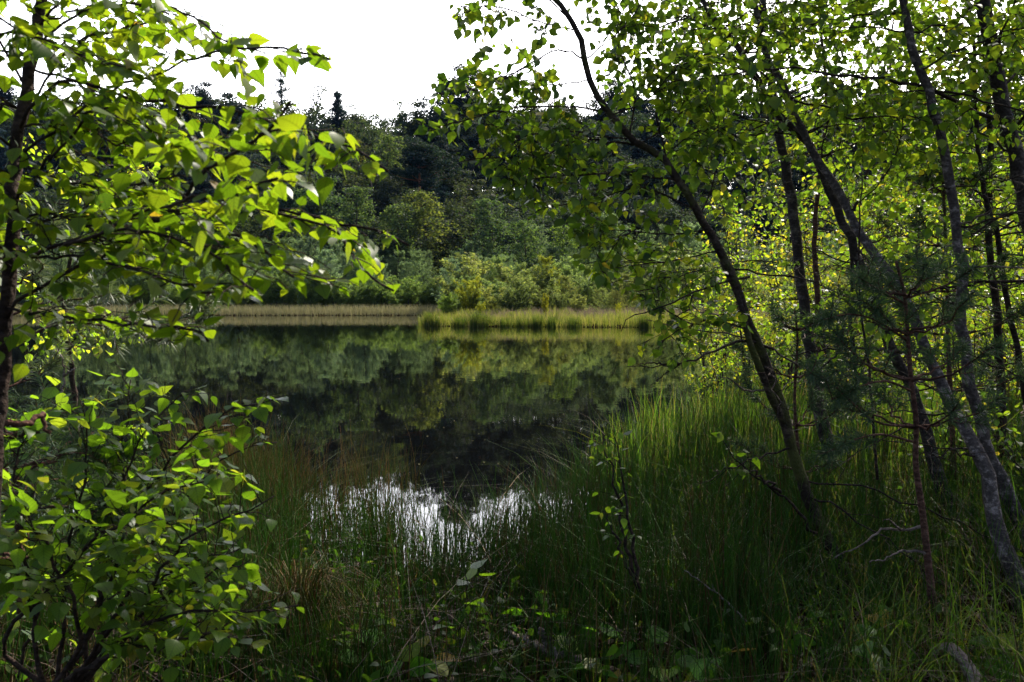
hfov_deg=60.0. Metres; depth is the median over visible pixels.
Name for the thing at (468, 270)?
birch scrub
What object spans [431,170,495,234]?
broadleaf tree
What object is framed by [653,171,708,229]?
pine tree
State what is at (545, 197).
broadleaf tree
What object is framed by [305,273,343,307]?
birch scrub
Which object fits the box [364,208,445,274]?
broadleaf tree
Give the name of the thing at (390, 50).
sky
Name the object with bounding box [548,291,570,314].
birch scrub
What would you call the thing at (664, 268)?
young pine
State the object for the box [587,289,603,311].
young pine
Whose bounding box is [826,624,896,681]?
bog arum
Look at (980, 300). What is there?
birch shrub
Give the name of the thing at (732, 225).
broadleaf tree
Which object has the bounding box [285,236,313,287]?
young pine
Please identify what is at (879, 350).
bare branch
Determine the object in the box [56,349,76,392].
dead branch
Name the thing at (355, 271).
young pine
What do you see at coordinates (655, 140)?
pine tree
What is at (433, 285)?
birch scrub
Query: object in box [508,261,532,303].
young pine
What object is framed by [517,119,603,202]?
broadleaf tree
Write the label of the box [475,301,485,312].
birch scrub
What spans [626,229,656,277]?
young pine
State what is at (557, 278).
birch scrub
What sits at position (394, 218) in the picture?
birch tree
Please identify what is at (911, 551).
dead branch
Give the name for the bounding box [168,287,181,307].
birch scrub
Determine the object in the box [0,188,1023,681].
ground
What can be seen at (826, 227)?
broadleaf tree
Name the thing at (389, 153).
birch tree
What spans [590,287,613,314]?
young pine
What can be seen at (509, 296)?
birch scrub
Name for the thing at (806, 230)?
birch tree
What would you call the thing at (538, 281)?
birch scrub
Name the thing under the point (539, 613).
bog arum
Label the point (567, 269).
birch scrub
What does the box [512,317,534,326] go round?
sedge tussock
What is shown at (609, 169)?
broadleaf tree
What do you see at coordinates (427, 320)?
sedge tussock
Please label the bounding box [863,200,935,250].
broadleaf tree
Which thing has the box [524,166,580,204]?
broadleaf tree
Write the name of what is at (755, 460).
birch sapling
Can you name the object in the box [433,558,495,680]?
birch sapling
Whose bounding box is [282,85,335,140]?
tree
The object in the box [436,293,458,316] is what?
birch scrub
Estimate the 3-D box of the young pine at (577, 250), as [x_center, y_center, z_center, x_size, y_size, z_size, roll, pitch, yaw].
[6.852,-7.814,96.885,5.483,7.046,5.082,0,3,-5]
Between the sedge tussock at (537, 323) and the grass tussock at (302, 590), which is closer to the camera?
the grass tussock at (302, 590)
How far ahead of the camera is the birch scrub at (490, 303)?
59.40 m
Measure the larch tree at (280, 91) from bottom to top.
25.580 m
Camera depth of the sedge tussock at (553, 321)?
49.56 m
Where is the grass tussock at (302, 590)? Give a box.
[208,548,392,675]
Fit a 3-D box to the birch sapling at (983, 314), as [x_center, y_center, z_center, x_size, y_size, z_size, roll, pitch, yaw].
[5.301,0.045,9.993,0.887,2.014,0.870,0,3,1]
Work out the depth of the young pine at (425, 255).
94.87 m
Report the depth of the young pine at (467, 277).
65.19 m
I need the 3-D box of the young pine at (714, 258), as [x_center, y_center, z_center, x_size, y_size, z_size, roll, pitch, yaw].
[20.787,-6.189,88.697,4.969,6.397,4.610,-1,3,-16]
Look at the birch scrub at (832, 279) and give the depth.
59.36 m
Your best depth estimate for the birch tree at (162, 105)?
180.57 m
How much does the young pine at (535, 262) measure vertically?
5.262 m
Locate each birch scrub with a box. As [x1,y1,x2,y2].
[43,286,59,306]
[72,285,86,304]
[81,288,94,309]
[86,286,108,306]
[107,278,134,306]
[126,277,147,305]
[132,276,154,307]
[145,280,178,306]
[161,289,178,306]
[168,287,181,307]
[176,291,199,305]
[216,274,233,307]
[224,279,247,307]
[246,294,260,306]
[256,283,288,307]
[262,270,291,307]
[274,282,295,306]
[285,286,297,307]
[294,285,314,306]
[304,273,324,305]
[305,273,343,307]
[324,285,351,308]
[340,295,354,306]
[342,283,364,306]
[350,282,368,307]
[362,282,385,306]
[370,275,398,308]
[382,289,402,308]
[394,283,409,306]
[395,275,421,307]
[412,284,430,307]
[422,285,438,306]
[426,276,450,304]
[433,259,495,303]
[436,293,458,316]
[447,296,462,313]
[450,275,483,309]
[454,252,512,314]
[454,275,482,312]
[465,290,483,309]
[474,278,507,310]
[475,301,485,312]
[480,284,513,311]
[491,264,533,304]
[491,284,530,312]
[506,272,538,310]
[519,264,560,310]
[529,286,557,310]
[538,269,563,294]
[541,293,549,313]
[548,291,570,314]
[551,256,586,308]
[569,272,595,308]
[569,294,587,312]
[594,280,629,308]
[616,302,621,311]
[643,283,667,308]
[652,243,709,307]
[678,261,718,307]
[713,290,736,311]
[744,279,767,311]
[751,283,770,307]
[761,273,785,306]
[773,281,807,309]
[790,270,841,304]
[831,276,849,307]
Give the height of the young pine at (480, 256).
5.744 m
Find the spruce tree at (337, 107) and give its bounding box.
[328,89,349,134]
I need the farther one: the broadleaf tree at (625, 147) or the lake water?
the broadleaf tree at (625, 147)
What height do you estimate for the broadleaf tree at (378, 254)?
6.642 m
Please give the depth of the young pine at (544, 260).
63.37 m
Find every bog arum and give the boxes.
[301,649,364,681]
[328,629,404,681]
[380,642,438,681]
[415,635,461,681]
[467,640,531,681]
[502,591,565,642]
[553,626,599,661]
[554,622,621,655]
[581,642,654,680]
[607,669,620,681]
[638,625,703,681]
[689,648,752,681]
[743,622,815,662]
[797,611,878,654]
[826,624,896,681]
[850,604,911,629]
[959,633,1021,681]
[983,635,1022,669]
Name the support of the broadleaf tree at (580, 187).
on the ground at (818, 604)
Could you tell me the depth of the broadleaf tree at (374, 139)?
165.84 m
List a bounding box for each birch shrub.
[0,350,304,681]
[0,417,211,681]
[799,336,928,437]
[877,375,1019,495]
[909,248,1023,413]
[972,273,1023,394]
[979,391,1023,496]
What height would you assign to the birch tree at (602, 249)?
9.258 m
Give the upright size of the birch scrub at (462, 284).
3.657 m
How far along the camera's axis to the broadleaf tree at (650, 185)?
139.70 m
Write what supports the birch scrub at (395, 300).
on the ground at (818, 604)
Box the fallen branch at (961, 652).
[931,642,981,681]
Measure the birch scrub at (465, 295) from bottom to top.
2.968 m
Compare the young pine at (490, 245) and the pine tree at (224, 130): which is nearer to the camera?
the young pine at (490, 245)
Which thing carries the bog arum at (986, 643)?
on the ground at (818, 604)
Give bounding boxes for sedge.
[13,303,532,315]
[417,306,858,327]
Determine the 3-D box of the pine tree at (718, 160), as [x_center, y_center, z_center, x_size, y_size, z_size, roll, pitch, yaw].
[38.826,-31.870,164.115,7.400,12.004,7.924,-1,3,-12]
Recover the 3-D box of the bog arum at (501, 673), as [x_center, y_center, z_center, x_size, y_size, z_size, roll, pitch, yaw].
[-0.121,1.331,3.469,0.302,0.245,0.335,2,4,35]
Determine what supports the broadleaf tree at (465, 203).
on the ground at (818, 604)
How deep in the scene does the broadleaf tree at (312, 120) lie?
170.36 m
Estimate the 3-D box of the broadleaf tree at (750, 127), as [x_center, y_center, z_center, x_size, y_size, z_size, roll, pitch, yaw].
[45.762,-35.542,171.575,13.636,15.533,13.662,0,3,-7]
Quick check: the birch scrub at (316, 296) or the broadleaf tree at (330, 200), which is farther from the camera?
the broadleaf tree at (330, 200)
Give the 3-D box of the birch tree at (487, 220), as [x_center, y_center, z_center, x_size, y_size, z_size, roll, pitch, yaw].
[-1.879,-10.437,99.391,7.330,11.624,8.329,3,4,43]
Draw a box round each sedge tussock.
[416,311,437,325]
[428,317,443,325]
[447,315,469,326]
[465,310,485,326]
[471,314,496,326]
[491,317,516,326]
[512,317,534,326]
[527,314,547,326]
[544,315,562,326]
[560,316,583,326]
[631,313,655,327]
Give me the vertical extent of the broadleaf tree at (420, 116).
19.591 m
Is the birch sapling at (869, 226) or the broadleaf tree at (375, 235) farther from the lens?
the broadleaf tree at (375, 235)
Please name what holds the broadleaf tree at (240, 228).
on the ground at (818, 604)
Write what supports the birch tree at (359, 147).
on the ground at (818, 604)
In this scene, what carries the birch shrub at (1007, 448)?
on the ground at (818, 604)
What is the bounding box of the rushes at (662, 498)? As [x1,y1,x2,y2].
[0,360,1023,681]
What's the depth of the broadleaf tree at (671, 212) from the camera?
109.41 m
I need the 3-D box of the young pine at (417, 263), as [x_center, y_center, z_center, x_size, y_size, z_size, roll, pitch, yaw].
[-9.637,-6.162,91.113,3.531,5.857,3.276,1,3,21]
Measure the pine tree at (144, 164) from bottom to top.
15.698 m
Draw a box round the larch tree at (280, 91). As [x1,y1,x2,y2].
[268,71,295,117]
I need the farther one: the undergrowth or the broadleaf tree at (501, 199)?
the broadleaf tree at (501, 199)
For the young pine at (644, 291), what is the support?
on the ground at (818, 604)
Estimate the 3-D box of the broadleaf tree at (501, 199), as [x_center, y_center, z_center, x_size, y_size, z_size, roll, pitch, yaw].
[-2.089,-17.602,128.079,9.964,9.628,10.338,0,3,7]
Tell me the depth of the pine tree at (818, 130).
156.10 m
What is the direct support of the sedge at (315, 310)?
on the lake water
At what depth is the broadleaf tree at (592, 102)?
183.77 m
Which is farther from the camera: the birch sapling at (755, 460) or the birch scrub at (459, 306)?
the birch scrub at (459, 306)
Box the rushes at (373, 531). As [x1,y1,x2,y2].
[96,448,689,587]
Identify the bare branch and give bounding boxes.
[621,276,749,331]
[627,339,773,380]
[645,319,800,367]
[717,374,763,391]
[780,346,902,373]
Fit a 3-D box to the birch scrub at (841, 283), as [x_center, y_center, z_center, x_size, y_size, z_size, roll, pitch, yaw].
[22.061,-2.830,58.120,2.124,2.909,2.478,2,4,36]
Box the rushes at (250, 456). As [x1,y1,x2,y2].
[114,395,470,564]
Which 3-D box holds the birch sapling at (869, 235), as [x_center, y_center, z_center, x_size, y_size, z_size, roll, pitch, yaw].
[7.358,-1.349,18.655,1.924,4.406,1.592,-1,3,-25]
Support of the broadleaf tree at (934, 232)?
on the ground at (818, 604)
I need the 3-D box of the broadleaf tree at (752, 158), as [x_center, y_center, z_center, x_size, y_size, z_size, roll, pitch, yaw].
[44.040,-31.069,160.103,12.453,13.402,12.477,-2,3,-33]
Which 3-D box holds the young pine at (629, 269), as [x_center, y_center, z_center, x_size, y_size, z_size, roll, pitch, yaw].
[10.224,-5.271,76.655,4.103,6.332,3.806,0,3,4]
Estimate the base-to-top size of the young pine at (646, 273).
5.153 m
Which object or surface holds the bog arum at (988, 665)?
on the ground at (818, 604)
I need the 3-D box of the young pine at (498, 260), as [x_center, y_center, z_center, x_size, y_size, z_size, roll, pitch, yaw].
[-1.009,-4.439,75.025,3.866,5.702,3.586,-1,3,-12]
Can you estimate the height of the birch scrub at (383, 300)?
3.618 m
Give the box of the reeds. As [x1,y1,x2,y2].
[476,352,1023,502]
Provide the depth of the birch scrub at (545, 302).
53.85 m
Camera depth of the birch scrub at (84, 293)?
84.48 m
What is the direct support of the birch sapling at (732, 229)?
on the ground at (818, 604)
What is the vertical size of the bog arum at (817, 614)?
0.213 m
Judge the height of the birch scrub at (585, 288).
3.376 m
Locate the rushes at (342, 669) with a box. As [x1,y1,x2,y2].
[14,480,905,681]
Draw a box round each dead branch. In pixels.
[4,411,51,433]
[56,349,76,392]
[508,627,581,662]
[684,570,746,621]
[832,519,920,559]
[869,549,931,562]
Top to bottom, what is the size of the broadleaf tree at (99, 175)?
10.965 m
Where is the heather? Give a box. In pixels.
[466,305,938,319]
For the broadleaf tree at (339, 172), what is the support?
on the ground at (818, 604)
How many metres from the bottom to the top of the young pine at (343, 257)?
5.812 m
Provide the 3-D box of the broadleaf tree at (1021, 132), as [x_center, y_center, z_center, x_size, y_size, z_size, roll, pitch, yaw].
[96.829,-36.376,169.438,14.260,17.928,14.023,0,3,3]
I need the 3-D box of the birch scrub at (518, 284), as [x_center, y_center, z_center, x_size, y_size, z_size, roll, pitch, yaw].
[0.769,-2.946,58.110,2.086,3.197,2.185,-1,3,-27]
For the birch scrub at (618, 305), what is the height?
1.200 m
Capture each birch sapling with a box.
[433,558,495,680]
[588,430,641,592]
[670,254,740,409]
[671,231,774,376]
[685,305,776,419]
[699,191,788,394]
[711,430,816,534]
[726,175,831,381]
[727,236,768,353]
[738,291,797,403]
[755,171,895,346]
[771,230,842,396]
[780,220,858,391]
[822,172,895,370]
[830,171,921,380]
[837,202,938,399]
[842,284,896,401]
[856,181,963,375]
[858,317,912,418]
[860,139,956,374]
[901,187,1023,371]
[912,247,1000,399]
[914,150,1006,358]
[920,168,1022,373]
[931,294,985,403]
[943,259,1023,407]
[963,115,1023,358]
[964,143,1023,368]
[969,222,1023,409]
[991,265,1023,388]
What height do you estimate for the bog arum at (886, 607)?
0.238 m
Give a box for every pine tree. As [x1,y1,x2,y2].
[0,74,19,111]
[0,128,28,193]
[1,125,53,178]
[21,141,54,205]
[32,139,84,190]
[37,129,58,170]
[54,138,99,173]
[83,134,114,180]
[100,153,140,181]
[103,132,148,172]
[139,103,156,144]
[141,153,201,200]
[159,81,202,125]
[184,80,220,126]
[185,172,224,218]
[193,91,256,157]
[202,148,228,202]
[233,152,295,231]
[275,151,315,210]
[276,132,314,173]
[299,172,362,254]
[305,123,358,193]
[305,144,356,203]
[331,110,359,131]
[376,136,465,193]
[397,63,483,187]
[405,134,485,215]
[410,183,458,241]
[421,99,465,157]
[458,121,511,191]
[473,164,510,209]
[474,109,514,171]
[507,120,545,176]
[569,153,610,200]
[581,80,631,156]
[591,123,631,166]
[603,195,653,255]
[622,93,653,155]
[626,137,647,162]
[638,129,676,194]
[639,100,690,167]
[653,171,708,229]
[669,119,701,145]
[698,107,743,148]
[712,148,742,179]
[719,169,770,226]
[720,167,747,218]
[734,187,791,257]
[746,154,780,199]
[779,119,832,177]
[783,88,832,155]
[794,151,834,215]
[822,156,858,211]
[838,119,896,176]
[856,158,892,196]
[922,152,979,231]
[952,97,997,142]
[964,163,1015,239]
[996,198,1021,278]
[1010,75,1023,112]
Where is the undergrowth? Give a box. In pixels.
[0,455,1023,681]
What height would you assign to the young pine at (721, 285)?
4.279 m
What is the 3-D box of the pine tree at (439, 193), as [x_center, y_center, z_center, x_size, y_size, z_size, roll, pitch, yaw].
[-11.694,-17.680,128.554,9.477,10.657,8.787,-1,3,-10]
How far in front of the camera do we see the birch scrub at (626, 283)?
64.81 m
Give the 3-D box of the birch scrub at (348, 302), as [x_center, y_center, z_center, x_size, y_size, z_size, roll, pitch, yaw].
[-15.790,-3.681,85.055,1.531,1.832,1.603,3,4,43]
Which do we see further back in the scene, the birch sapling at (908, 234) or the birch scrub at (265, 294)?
the birch scrub at (265, 294)
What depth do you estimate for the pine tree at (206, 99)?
183.41 m
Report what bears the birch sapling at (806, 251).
on the ground at (818, 604)
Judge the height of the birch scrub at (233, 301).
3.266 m
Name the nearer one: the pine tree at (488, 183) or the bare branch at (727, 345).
the bare branch at (727, 345)
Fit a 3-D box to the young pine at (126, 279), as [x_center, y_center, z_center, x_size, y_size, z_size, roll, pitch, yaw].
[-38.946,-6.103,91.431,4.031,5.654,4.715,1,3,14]
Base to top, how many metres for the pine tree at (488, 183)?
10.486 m
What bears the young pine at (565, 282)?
on the ground at (818, 604)
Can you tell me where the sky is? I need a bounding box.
[0,0,1023,189]
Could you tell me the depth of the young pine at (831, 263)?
74.33 m
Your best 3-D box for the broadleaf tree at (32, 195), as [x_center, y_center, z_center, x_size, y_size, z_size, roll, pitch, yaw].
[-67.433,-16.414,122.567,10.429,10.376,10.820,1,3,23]
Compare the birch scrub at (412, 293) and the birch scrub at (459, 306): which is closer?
the birch scrub at (459, 306)
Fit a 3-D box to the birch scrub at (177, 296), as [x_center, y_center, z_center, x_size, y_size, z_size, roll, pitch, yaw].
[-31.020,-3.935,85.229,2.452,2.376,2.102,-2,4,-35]
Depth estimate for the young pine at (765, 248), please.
89.10 m
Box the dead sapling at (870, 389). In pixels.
[858,170,885,479]
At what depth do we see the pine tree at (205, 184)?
124.55 m
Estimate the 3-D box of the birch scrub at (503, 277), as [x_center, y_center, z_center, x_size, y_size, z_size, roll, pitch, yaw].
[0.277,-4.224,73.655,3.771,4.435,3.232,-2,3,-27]
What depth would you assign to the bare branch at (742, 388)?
4.60 m
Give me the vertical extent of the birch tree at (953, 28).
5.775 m
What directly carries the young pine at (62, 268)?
on the ground at (818, 604)
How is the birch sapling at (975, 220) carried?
on the ground at (818, 604)
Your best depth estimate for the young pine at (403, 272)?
91.61 m
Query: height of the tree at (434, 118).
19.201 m
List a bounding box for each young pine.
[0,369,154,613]
[36,242,77,303]
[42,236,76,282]
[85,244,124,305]
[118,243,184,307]
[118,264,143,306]
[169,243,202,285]
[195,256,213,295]
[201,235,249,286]
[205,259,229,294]
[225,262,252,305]
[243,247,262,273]
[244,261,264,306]
[251,238,274,292]
[267,236,306,290]
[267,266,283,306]
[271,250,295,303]
[283,255,310,305]
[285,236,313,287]
[291,236,335,277]
[305,247,351,305]
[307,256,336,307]
[326,242,350,281]
[333,252,360,289]
[338,241,369,295]
[345,249,374,297]
[365,246,390,302]
[372,263,390,289]
[384,249,409,284]
[395,260,423,293]
[397,249,433,285]
[401,254,431,305]
[408,250,437,289]
[431,257,461,302]
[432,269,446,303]
[443,250,464,277]
[454,239,486,273]
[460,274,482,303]
[473,255,489,278]
[481,257,497,277]
[482,240,502,279]
[483,255,515,288]
[496,254,517,271]
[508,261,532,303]
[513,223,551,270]
[528,257,541,273]
[531,255,564,308]
[541,246,565,271]
[542,241,563,262]
[555,242,573,262]
[555,275,578,308]
[562,240,590,274]
[567,252,585,272]
[575,263,601,303]
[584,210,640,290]
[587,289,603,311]
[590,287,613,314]
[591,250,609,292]
[595,249,634,304]
[605,283,625,310]
[607,245,648,310]
[617,272,639,309]
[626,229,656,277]
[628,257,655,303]
[629,280,654,312]
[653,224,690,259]
[657,256,690,310]
[658,281,682,312]
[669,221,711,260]
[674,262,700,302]
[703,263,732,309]
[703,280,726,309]
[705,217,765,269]
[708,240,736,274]
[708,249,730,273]
[721,296,868,508]
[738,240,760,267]
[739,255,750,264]
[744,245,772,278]
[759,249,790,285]
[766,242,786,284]
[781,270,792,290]
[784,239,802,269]
[793,236,1015,603]
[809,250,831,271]
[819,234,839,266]
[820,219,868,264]
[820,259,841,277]
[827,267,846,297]
[830,151,1023,479]
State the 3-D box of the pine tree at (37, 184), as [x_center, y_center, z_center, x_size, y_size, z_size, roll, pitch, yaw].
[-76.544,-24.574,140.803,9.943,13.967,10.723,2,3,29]
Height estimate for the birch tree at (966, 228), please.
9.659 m
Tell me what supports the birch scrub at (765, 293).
on the ground at (818, 604)
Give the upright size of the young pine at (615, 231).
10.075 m
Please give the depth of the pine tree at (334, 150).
143.47 m
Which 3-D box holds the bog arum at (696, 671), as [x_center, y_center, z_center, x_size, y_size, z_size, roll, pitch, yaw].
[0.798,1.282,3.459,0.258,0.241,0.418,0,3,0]
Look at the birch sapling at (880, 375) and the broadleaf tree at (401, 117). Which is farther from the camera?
the broadleaf tree at (401, 117)
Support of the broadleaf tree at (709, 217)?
on the ground at (818, 604)
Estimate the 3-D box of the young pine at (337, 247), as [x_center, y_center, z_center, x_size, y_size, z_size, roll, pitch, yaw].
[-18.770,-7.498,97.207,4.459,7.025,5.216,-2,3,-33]
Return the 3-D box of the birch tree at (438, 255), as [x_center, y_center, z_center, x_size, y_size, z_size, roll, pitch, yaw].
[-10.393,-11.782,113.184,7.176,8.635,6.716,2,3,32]
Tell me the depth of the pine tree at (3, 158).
136.96 m
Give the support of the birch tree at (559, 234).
on the ground at (818, 604)
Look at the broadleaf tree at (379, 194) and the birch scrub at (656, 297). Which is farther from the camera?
the broadleaf tree at (379, 194)
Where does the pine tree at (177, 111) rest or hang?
on the ground at (818, 604)
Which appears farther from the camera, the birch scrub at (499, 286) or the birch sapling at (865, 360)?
the birch scrub at (499, 286)
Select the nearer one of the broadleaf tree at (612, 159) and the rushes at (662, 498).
the rushes at (662, 498)
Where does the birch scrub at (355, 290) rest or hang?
on the ground at (818, 604)
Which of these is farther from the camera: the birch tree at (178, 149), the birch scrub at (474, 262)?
the birch scrub at (474, 262)
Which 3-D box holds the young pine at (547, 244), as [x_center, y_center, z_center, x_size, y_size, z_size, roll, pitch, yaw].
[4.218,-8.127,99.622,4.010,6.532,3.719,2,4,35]
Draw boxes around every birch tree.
[0,0,408,527]
[0,105,174,472]
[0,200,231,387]
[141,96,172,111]
[291,225,331,269]
[328,183,386,261]
[344,137,366,192]
[358,133,407,187]
[374,201,433,282]
[397,188,466,282]
[412,216,453,271]
[413,0,1023,630]
[458,195,524,275]
[468,204,528,262]
[500,219,552,270]
[538,225,584,276]
[568,0,986,523]
[580,216,618,270]
[593,0,960,494]
[635,0,1023,379]
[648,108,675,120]
[653,0,1023,607]
[710,0,948,403]
[731,0,1023,547]
[746,0,993,377]
[778,211,830,261]
[822,0,1023,471]
[828,51,1023,340]
[862,0,1023,431]
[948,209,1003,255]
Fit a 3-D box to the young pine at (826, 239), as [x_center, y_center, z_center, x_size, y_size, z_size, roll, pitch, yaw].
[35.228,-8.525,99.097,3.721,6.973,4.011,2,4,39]
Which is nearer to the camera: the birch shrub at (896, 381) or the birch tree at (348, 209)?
the birch shrub at (896, 381)
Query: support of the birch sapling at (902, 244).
on the ground at (818, 604)
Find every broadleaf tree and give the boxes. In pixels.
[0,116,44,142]
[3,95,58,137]
[5,189,73,252]
[19,190,99,269]
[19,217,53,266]
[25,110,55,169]
[29,187,97,235]
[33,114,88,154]
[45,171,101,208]
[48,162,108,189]
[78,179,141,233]
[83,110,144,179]
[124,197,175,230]
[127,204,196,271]
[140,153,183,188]
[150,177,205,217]
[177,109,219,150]
[185,205,262,262]
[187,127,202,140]
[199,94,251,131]
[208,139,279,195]
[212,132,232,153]
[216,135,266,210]
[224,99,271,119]
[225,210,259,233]
[235,214,306,270]
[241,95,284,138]
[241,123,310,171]
[251,169,353,242]
[266,109,340,170]
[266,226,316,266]
[278,161,361,255]
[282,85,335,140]
[312,157,378,193]
[332,103,388,145]
[337,110,397,165]
[338,171,419,240]
[342,237,389,282]
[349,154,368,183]
[356,124,427,184]
[357,141,404,182]
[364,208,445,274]
[365,154,427,207]
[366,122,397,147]
[369,187,445,257]
[381,99,422,137]
[390,100,446,144]
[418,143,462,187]
[424,205,504,268]
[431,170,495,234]
[434,182,492,251]
[442,113,493,156]
[455,92,516,150]
[468,136,520,187]
[473,185,527,238]
[491,196,568,267]
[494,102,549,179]
[502,165,553,210]
[504,185,552,219]
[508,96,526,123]
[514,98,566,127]
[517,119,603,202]
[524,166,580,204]
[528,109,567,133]
[531,196,601,260]
[532,187,592,227]
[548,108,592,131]
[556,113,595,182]
[559,181,612,227]
[562,137,617,189]
[578,93,623,160]
[579,106,640,188]
[591,190,644,237]
[596,158,649,206]
[605,154,665,210]
[606,110,656,156]
[626,199,696,251]
[631,186,689,241]
[642,151,699,208]
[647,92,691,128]
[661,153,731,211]
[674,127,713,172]
[678,208,731,249]
[683,195,741,247]
[703,205,758,250]
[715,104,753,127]
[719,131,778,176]
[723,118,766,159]
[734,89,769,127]
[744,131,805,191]
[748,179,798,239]
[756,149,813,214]
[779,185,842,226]
[804,204,846,258]
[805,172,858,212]
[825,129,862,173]
[834,200,910,256]
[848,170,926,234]
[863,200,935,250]
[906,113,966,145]
[908,204,950,251]
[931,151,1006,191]
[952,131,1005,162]
[970,220,1023,252]
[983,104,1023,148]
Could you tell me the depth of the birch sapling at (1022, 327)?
12.11 m
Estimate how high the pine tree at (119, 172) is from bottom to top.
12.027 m
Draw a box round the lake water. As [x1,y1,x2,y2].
[2,315,863,566]
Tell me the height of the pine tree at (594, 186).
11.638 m
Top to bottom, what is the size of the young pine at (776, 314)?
1.522 m

